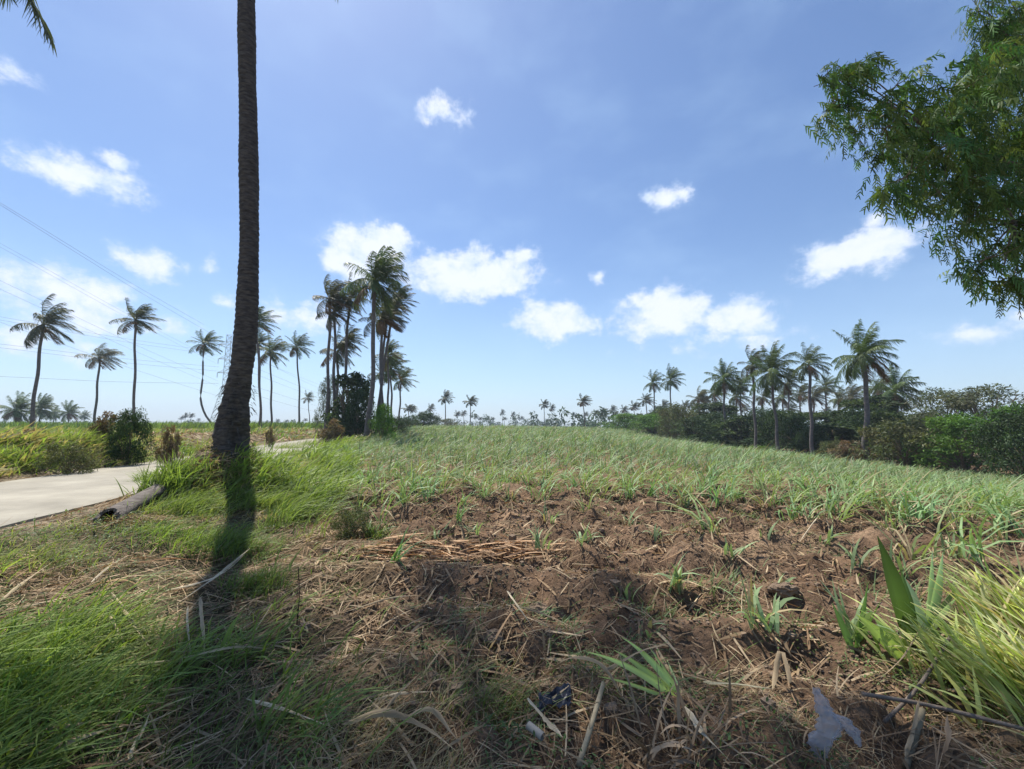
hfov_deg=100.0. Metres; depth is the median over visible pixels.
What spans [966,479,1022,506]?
sugarcane plant
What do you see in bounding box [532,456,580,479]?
sugarcane plant
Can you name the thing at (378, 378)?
coconut palm
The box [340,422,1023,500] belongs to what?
sugarcane crop
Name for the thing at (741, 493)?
sugarcane plant
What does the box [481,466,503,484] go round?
sugarcane plant
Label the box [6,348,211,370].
power line
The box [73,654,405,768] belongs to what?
grass tuft
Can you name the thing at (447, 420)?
bush
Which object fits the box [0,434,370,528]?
road
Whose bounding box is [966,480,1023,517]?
sugarcane plant
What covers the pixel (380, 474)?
sugarcane plant
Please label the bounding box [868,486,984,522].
sugarcane plant
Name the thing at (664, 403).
palm
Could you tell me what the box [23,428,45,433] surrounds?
bush
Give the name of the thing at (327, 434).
bush
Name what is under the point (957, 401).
bush
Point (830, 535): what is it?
sugarcane plant
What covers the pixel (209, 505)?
grass tuft
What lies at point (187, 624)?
dry cane leaf
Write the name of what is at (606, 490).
sugarcane plant
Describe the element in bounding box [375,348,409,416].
coconut palm
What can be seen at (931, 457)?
bush
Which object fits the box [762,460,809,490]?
sugarcane plant
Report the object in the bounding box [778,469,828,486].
sugarcane plant
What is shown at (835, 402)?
coconut palm
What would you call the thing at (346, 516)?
weed
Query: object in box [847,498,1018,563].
sugarcane plant
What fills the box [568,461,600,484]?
sugarcane plant
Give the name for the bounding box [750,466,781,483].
sugarcane plant
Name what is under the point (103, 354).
coconut palm
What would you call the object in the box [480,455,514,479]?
sugarcane plant
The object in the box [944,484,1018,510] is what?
sugarcane plant
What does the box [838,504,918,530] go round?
sugarcane plant
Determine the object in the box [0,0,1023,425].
sky
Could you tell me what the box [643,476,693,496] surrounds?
sugarcane plant
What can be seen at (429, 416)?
bush
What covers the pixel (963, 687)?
dry cane leaf
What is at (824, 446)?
bush
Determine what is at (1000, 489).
sugarcane plant
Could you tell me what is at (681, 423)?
bush
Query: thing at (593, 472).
sugarcane plant
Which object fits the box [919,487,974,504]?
sugarcane plant
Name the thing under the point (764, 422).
bush
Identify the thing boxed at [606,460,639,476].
sugarcane plant
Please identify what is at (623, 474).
sugarcane plant
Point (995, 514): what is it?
sugarcane plant
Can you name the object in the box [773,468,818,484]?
sugarcane plant
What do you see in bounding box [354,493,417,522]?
sugarcane plant
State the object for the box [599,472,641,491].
sugarcane plant
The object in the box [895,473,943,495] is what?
sugarcane plant
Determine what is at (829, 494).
sugarcane plant
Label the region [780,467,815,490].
sugarcane plant
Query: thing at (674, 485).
sugarcane plant
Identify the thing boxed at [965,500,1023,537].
sugarcane plant
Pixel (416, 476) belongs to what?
sugarcane plant
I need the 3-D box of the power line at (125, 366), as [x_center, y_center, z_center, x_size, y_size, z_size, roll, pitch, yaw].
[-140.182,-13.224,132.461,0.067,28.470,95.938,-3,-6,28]
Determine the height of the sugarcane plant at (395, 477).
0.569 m
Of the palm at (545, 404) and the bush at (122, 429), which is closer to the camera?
the bush at (122, 429)
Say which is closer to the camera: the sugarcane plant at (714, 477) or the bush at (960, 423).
the sugarcane plant at (714, 477)
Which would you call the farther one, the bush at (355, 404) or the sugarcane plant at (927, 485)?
the bush at (355, 404)
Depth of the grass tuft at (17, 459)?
10.34 m
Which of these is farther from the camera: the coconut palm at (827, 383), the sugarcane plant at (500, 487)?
the coconut palm at (827, 383)
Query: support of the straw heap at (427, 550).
on the ground at (764, 648)
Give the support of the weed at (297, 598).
on the ground at (764, 648)
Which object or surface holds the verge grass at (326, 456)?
on the ground at (764, 648)
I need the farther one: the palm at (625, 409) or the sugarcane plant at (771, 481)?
the palm at (625, 409)
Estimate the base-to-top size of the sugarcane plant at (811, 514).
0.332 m
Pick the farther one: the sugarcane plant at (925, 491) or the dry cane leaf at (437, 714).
the sugarcane plant at (925, 491)
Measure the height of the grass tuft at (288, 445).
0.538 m
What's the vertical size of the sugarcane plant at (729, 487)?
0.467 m
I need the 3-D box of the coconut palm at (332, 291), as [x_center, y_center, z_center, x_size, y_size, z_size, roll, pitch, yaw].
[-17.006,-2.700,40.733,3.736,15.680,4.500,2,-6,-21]
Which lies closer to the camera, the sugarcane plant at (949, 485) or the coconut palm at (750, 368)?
the sugarcane plant at (949, 485)
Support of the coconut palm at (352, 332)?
on the ground at (764, 648)
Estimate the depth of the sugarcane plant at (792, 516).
6.63 m
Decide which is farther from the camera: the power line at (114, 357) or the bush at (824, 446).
the power line at (114, 357)
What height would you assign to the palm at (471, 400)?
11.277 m
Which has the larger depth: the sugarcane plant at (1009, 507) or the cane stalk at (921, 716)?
the sugarcane plant at (1009, 507)
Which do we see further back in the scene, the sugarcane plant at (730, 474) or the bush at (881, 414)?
the bush at (881, 414)
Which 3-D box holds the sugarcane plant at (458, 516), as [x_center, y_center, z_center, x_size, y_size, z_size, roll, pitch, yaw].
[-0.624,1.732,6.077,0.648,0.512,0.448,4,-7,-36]
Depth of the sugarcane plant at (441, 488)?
9.12 m
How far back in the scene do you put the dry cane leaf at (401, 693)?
2.28 m
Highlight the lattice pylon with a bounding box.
[210,335,232,421]
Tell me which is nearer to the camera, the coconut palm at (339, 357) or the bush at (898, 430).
the bush at (898, 430)
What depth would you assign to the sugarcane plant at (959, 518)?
6.34 m
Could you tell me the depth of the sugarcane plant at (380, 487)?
9.42 m
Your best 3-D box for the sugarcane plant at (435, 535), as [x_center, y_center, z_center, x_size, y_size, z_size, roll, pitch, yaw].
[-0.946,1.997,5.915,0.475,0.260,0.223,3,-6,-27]
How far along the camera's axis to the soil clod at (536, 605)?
3.56 m
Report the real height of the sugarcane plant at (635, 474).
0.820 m
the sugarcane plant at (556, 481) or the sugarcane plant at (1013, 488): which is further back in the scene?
the sugarcane plant at (556, 481)
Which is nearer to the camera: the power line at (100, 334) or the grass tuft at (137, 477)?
the grass tuft at (137, 477)
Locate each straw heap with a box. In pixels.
[184,448,253,480]
[317,533,496,565]
[431,534,610,565]
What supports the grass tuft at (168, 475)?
on the ground at (764, 648)
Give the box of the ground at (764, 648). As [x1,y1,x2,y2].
[0,426,1023,768]
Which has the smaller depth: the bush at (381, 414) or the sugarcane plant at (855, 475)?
the sugarcane plant at (855, 475)
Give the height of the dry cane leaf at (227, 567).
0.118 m
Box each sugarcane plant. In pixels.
[339,486,388,510]
[342,473,387,503]
[347,464,391,478]
[350,466,382,484]
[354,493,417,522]
[356,458,388,482]
[357,457,404,485]
[363,470,418,505]
[367,519,394,538]
[372,474,405,489]
[376,463,455,509]
[376,524,444,570]
[377,459,408,479]
[390,465,408,479]
[390,465,428,480]
[393,467,449,491]
[395,476,442,502]
[400,462,449,487]
[401,462,426,477]
[401,471,430,491]
[408,471,457,501]
[408,475,436,494]
[414,468,448,488]
[415,459,444,476]
[425,457,459,481]
[426,453,475,483]
[428,520,457,539]
[432,466,471,482]
[434,467,458,488]
[436,473,471,493]
[443,492,481,525]
[453,461,480,483]
[455,485,471,505]
[459,452,522,494]
[461,522,482,536]
[464,465,507,492]
[469,486,497,500]
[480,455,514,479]
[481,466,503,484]
[485,483,504,496]
[488,461,527,484]
[497,464,524,481]
[504,482,525,499]
[505,464,560,483]
[507,461,548,489]
[514,462,538,481]
[517,470,579,500]
[522,459,553,477]
[522,471,554,485]
[528,474,559,491]
[528,522,562,550]
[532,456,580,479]
[539,503,561,522]
[541,460,561,477]
[548,468,580,487]
[554,478,586,491]
[555,462,575,478]
[556,467,585,487]
[560,489,599,512]
[566,458,604,481]
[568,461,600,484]
[569,463,609,489]
[570,465,624,495]
[575,522,603,545]
[582,468,630,486]
[584,473,614,491]
[585,476,633,499]
[599,455,651,486]
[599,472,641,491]
[600,458,647,484]
[603,470,651,499]
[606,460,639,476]
[613,457,675,492]
[613,582,642,599]
[617,509,645,525]
[618,615,666,637]
[624,460,679,481]
[633,459,682,479]
[637,467,673,483]
[643,476,671,499]
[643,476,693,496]
[643,522,671,541]
[654,553,704,594]
[655,470,712,498]
[655,486,751,537]
[658,478,718,508]
[659,476,688,488]
[664,462,689,479]
[665,477,686,490]
[669,464,718,489]
[670,462,708,483]
[677,486,691,506]
[679,471,743,507]
[688,462,740,485]
[692,476,721,493]
[695,461,728,497]
[703,463,730,488]
[705,458,755,482]
[707,471,784,508]
[707,472,743,494]
[713,537,760,561]
[713,562,819,633]
[714,468,755,491]
[716,473,760,502]
[717,463,755,480]
[720,457,767,481]
[720,460,761,476]
[727,480,759,500]
[737,461,784,492]
[740,467,780,489]
[748,466,777,484]
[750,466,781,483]
[756,469,802,490]
[757,521,777,539]
[761,459,799,480]
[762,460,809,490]
[772,481,826,509]
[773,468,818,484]
[773,484,794,505]
[774,488,826,519]
[776,479,820,504]
[777,464,837,491]
[777,569,796,584]
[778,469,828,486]
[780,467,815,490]
[781,474,820,497]
[789,481,849,508]
[791,469,832,482]
[792,498,829,522]
[793,482,894,525]
[798,482,871,509]
[799,468,836,482]
[799,481,843,513]
[803,465,834,483]
[805,580,904,646]
[810,472,895,516]
[811,471,832,489]
[817,475,832,485]
[818,524,851,545]
[819,466,890,504]
[820,465,864,483]
[821,476,869,493]
[822,479,853,500]
[830,465,874,484]
[832,472,856,488]
[836,466,855,483]
[836,538,878,569]
[838,466,870,483]
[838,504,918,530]
[844,469,902,494]
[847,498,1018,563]
[849,472,928,508]
[849,486,877,509]
[859,482,944,518]
[867,467,920,487]
[867,478,957,518]
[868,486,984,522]
[874,483,914,495]
[875,473,919,490]
[875,478,919,499]
[875,484,950,525]
[878,486,942,507]
[880,540,937,578]
[881,470,923,490]
[885,476,936,504]
[891,465,926,485]
[893,465,952,493]
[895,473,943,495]
[896,474,952,506]
[901,487,997,524]
[905,493,1023,576]
[912,476,954,493]
[919,474,968,498]
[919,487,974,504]
[921,485,973,522]
[929,469,987,496]
[930,476,981,503]
[932,485,1023,519]
[935,473,1016,506]
[935,528,978,557]
[942,490,972,510]
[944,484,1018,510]
[957,485,1023,532]
[963,506,1023,548]
[965,476,1023,507]
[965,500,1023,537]
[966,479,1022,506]
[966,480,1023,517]
[968,471,1023,504]
[969,493,1020,513]
[974,474,1023,512]
[981,489,1023,518]
[990,492,1023,513]
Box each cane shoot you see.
[588,637,682,696]
[832,584,881,647]
[856,614,907,658]
[877,536,918,646]
[904,551,959,630]
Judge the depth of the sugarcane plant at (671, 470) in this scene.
12.25 m
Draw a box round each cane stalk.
[576,681,604,767]
[902,707,925,768]
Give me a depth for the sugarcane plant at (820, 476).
11.72 m
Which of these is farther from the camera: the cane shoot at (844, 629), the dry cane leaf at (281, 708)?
the cane shoot at (844, 629)
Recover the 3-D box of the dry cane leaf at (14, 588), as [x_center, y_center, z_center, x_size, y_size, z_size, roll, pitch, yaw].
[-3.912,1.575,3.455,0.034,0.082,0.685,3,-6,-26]
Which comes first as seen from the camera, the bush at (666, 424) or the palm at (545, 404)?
the bush at (666, 424)
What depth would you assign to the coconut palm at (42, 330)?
43.57 m
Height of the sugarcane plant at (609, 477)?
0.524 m
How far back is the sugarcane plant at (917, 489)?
7.94 m
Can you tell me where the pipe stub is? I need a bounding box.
[526,721,544,740]
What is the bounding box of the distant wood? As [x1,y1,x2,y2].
[0,406,972,427]
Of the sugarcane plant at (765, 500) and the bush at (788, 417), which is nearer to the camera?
the sugarcane plant at (765, 500)
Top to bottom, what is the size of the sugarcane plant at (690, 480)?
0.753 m
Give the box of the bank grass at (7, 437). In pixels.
[0,421,322,475]
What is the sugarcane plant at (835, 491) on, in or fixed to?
on the ground at (764, 648)
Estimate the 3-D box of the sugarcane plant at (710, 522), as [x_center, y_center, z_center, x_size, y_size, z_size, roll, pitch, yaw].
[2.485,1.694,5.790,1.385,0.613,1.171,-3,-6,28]
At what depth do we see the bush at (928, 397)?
39.62 m
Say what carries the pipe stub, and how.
on the ground at (764, 648)
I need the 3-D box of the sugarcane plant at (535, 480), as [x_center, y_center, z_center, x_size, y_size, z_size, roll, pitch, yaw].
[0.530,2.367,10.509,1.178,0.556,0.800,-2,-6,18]
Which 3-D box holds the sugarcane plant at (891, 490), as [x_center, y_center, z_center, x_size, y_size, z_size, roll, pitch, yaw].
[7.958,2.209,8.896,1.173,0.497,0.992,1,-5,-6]
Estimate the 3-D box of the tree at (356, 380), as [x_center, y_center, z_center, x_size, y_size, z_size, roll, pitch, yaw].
[-14.678,1.995,39.298,4.838,6.417,4.911,-5,-8,44]
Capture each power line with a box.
[0,243,193,348]
[0,376,218,383]
[1,203,198,321]
[2,206,207,331]
[2,320,214,354]
[4,282,212,378]
[4,317,215,351]
[4,344,214,366]
[5,291,211,383]
[6,250,206,358]
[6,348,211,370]
[9,325,219,396]
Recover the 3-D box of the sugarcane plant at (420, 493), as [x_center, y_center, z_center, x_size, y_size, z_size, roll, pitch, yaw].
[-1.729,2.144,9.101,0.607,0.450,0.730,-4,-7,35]
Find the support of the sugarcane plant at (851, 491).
on the ground at (764, 648)
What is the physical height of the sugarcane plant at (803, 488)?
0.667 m
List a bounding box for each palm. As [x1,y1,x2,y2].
[0,0,56,55]
[0,391,38,422]
[10,293,83,427]
[25,393,59,422]
[44,405,64,421]
[53,400,84,421]
[74,343,126,421]
[79,410,92,421]
[109,297,165,424]
[186,329,224,424]
[256,306,281,427]
[256,330,291,422]
[256,331,272,385]
[281,330,314,422]
[301,390,315,422]
[312,274,353,429]
[315,291,361,409]
[319,325,360,420]
[337,320,367,355]
[339,245,408,440]
[340,271,370,436]
[358,302,408,435]
[367,285,409,433]
[367,356,398,384]
[375,336,405,415]
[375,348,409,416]
[381,284,420,403]
[392,365,417,429]
[401,404,416,417]
[427,403,434,419]
[438,389,454,425]
[463,395,477,423]
[539,399,548,425]
[549,402,555,411]
[577,394,591,426]
[620,405,628,412]
[628,400,641,428]
[636,393,656,413]
[643,369,665,412]
[657,363,685,408]
[659,399,669,406]
[680,400,690,424]
[686,385,710,410]
[702,379,728,402]
[704,358,742,436]
[719,379,751,413]
[733,373,759,414]
[737,345,767,448]
[737,403,751,412]
[743,340,801,450]
[751,387,777,409]
[769,386,799,410]
[777,364,807,409]
[785,403,799,412]
[790,382,812,411]
[791,342,832,454]
[797,382,829,422]
[811,373,844,410]
[827,385,850,409]
[830,318,905,462]
[831,380,862,409]
[859,364,926,411]
[868,371,896,395]
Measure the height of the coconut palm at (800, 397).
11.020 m
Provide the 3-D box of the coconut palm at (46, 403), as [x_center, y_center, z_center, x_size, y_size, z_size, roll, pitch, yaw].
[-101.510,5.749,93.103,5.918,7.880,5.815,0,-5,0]
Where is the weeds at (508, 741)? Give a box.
[0,443,1023,768]
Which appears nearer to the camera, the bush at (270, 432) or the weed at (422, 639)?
the weed at (422, 639)
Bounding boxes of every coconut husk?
[482,666,494,676]
[494,650,511,662]
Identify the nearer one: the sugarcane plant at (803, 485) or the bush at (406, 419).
the sugarcane plant at (803, 485)
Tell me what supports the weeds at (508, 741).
on the ground at (764, 648)
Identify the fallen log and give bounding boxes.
[89,484,165,525]
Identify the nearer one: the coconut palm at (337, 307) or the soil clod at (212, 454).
the soil clod at (212, 454)
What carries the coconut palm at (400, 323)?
on the ground at (764, 648)
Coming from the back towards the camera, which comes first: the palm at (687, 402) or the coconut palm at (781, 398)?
the palm at (687, 402)
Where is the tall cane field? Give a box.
[0,419,323,428]
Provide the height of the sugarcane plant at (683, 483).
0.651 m
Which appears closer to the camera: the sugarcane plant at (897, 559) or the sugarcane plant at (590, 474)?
the sugarcane plant at (897, 559)
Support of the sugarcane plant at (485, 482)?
on the ground at (764, 648)
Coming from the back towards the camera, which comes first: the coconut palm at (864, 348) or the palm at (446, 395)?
the palm at (446, 395)
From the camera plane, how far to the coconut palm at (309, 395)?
160.92 m
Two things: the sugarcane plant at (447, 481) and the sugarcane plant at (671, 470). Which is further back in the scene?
the sugarcane plant at (671, 470)
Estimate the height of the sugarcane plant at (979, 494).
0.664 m
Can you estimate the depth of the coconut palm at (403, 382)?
75.08 m
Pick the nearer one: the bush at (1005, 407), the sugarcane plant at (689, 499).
the sugarcane plant at (689, 499)
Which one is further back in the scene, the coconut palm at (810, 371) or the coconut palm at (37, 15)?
the coconut palm at (810, 371)
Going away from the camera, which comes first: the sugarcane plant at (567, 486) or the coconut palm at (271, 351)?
the sugarcane plant at (567, 486)
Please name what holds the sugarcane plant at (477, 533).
on the ground at (764, 648)
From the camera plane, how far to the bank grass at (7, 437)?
12.12 m
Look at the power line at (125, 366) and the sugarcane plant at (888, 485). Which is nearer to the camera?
the sugarcane plant at (888, 485)
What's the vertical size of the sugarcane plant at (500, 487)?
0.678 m
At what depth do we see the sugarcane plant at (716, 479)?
10.12 m
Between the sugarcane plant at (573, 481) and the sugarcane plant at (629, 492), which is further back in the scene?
the sugarcane plant at (573, 481)
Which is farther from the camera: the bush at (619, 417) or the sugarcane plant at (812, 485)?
the bush at (619, 417)
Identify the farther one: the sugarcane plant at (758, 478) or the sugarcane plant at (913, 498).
the sugarcane plant at (758, 478)
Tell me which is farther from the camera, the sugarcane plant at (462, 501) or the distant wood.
the distant wood
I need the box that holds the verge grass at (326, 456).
[0,431,454,768]
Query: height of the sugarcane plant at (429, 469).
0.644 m
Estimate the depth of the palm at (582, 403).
122.41 m
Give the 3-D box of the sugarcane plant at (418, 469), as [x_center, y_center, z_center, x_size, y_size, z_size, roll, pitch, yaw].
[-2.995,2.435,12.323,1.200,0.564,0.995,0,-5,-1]
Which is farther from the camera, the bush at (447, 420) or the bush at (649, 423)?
the bush at (447, 420)
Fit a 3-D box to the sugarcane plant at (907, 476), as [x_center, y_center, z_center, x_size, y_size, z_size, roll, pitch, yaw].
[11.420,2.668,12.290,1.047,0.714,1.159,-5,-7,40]
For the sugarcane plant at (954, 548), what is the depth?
5.09 m
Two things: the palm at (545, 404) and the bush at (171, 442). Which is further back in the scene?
the palm at (545, 404)
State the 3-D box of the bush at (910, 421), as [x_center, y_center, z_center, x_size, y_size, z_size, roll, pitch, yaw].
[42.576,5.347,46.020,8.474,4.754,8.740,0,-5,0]
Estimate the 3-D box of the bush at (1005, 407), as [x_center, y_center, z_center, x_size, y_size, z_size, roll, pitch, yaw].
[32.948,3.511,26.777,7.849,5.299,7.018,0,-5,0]
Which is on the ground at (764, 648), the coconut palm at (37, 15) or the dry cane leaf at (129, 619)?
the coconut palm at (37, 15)
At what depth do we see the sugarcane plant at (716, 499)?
7.50 m
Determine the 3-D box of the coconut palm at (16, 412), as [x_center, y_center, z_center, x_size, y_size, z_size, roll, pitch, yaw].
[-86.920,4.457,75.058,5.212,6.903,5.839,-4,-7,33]
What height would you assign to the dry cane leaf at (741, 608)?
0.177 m
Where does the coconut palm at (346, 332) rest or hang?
on the ground at (764, 648)
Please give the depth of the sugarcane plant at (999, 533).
5.33 m
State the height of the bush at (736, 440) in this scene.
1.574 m
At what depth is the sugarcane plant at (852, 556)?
4.48 m
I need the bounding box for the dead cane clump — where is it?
[610,649,791,768]
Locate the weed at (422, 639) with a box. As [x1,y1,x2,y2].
[419,632,425,649]
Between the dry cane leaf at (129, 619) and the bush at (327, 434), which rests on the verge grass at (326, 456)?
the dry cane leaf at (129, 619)
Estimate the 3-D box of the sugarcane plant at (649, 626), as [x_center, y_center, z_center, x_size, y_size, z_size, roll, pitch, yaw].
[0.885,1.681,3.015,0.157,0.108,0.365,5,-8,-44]
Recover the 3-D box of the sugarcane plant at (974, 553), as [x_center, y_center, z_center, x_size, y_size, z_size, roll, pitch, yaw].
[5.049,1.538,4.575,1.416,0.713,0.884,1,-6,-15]
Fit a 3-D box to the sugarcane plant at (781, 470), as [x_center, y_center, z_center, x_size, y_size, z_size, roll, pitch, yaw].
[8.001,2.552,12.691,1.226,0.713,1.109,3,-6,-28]
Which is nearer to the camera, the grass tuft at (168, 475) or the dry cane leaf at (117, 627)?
the dry cane leaf at (117, 627)
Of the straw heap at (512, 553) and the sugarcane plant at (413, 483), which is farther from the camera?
the sugarcane plant at (413, 483)
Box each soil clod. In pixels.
[193,451,215,460]
[481,628,505,644]
[527,601,550,618]
[766,582,799,597]
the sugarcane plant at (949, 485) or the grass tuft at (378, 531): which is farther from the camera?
the sugarcane plant at (949, 485)
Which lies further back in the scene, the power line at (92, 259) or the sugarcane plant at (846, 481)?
the power line at (92, 259)
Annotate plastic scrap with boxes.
[536,683,571,711]
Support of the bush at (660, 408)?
on the ground at (764, 648)
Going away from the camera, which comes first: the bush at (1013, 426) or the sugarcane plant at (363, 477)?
the sugarcane plant at (363, 477)
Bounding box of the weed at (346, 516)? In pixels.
[325,505,373,540]
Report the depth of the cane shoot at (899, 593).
2.83 m
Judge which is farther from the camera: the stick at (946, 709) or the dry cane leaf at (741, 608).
the dry cane leaf at (741, 608)
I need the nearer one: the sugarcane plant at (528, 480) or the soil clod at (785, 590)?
the soil clod at (785, 590)
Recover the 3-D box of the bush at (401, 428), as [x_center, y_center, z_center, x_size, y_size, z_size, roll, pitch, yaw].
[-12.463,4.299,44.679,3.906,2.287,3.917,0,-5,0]
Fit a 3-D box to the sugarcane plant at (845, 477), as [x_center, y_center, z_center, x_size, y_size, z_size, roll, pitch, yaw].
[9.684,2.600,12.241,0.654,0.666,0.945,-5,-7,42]
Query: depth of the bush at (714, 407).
74.42 m
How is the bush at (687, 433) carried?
on the ground at (764, 648)
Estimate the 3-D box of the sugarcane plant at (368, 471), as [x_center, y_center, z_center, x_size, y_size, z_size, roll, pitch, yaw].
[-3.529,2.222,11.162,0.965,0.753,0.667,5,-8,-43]
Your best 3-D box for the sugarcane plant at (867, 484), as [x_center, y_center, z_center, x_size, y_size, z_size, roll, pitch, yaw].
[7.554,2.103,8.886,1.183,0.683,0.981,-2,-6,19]
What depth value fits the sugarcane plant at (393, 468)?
11.35 m
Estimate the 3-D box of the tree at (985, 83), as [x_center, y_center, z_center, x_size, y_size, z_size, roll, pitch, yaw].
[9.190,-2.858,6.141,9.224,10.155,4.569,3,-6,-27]
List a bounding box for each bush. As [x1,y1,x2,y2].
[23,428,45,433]
[26,442,100,474]
[87,410,134,441]
[105,406,158,465]
[154,424,182,465]
[265,426,275,446]
[316,418,344,444]
[340,386,375,436]
[366,403,397,438]
[382,416,411,433]
[393,417,419,428]
[405,411,440,426]
[437,418,464,425]
[600,412,643,429]
[626,413,677,433]
[639,406,681,432]
[654,402,698,437]
[670,416,712,443]
[674,418,714,440]
[690,401,739,433]
[692,410,742,444]
[709,415,789,447]
[714,438,746,447]
[729,405,789,433]
[741,407,798,451]
[751,445,772,449]
[753,410,808,443]
[765,412,837,453]
[784,422,869,454]
[785,425,831,454]
[798,410,855,437]
[815,439,854,456]
[825,440,873,460]
[827,404,894,456]
[834,394,909,440]
[848,418,979,467]
[854,410,905,461]
[871,412,969,447]
[892,387,999,458]
[896,435,979,466]
[898,410,1023,474]
[900,383,1023,463]
[949,400,1023,466]
[966,402,1023,477]
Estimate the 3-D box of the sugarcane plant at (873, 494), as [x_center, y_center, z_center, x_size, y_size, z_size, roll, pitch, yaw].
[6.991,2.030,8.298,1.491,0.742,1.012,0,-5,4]
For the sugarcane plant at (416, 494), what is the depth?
8.13 m
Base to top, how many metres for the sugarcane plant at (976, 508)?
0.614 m
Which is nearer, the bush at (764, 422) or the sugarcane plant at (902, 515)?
the sugarcane plant at (902, 515)
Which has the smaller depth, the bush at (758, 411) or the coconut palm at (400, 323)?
the coconut palm at (400, 323)
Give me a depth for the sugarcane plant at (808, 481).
9.83 m
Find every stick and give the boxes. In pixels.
[861,691,1023,730]
[882,636,950,723]
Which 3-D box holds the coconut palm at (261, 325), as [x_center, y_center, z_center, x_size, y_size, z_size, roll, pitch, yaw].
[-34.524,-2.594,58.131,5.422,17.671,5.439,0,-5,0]
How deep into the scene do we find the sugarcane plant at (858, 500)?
7.32 m
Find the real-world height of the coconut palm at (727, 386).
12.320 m
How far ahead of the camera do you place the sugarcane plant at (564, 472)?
12.45 m
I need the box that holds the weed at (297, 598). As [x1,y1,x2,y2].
[293,567,300,624]
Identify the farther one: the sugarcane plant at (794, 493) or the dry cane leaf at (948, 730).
the sugarcane plant at (794, 493)
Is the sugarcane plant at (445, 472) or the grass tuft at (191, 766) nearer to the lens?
the grass tuft at (191, 766)
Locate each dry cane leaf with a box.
[1,565,47,600]
[2,585,124,610]
[18,718,107,746]
[38,719,159,754]
[91,556,126,582]
[92,579,143,587]
[106,646,267,667]
[109,614,136,657]
[111,592,158,658]
[128,713,149,759]
[137,558,195,562]
[166,555,243,590]
[178,548,249,602]
[186,607,190,655]
[198,597,204,655]
[247,699,341,731]
[342,708,455,750]
[343,595,423,612]
[371,672,420,730]
[374,691,421,699]
[398,706,456,738]
[507,591,531,625]
[520,606,582,633]
[527,698,561,736]
[544,656,626,703]
[602,643,667,671]
[685,706,727,758]
[703,681,771,688]
[711,621,724,649]
[722,589,743,638]
[772,651,791,688]
[800,516,817,540]
[881,623,923,677]
[905,698,919,756]
[942,715,951,753]
[949,680,1002,689]
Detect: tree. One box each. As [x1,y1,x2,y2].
[312,374,342,434]
[319,371,376,437]
[804,0,1023,319]
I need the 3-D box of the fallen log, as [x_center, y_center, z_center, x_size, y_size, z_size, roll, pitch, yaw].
[-5.146,1.656,5.881,0.308,0.392,1.542,2,-6,-19]
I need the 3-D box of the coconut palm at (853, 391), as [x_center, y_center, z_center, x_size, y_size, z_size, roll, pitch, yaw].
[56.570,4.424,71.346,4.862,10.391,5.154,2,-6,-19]
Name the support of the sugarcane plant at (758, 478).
on the ground at (764, 648)
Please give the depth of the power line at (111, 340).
137.55 m
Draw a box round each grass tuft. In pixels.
[0,442,75,475]
[0,529,147,585]
[0,574,193,697]
[0,627,231,768]
[0,633,315,768]
[27,425,152,467]
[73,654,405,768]
[90,510,270,556]
[103,433,155,461]
[112,445,224,497]
[120,466,158,480]
[139,481,264,520]
[167,517,296,569]
[173,445,269,503]
[194,550,311,602]
[242,480,328,517]
[265,441,310,448]
[294,437,344,444]
[359,513,400,540]
[449,643,591,740]
[842,577,1023,735]
[916,541,1023,643]
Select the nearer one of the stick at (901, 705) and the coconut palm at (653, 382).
the stick at (901, 705)
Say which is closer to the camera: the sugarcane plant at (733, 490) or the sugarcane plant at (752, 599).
the sugarcane plant at (752, 599)
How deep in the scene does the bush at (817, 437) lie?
42.31 m
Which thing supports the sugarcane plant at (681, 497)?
on the ground at (764, 648)
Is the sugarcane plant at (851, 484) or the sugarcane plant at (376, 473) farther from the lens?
the sugarcane plant at (376, 473)
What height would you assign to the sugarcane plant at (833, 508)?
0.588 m
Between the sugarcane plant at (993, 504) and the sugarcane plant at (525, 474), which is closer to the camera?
the sugarcane plant at (993, 504)
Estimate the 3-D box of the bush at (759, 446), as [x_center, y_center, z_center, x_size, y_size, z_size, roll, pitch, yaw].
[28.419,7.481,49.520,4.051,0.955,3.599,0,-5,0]
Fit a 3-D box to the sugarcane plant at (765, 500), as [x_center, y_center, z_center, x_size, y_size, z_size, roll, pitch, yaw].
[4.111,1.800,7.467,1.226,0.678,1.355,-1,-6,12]
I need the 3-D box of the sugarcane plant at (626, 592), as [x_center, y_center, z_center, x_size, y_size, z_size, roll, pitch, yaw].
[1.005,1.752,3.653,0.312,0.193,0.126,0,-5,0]
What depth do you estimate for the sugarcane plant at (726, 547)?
4.70 m
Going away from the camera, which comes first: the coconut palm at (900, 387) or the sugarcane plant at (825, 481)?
the sugarcane plant at (825, 481)
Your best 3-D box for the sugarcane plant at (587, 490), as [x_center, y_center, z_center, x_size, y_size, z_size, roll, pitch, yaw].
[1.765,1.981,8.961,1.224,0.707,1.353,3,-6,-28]
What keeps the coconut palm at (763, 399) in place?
on the ground at (764, 648)

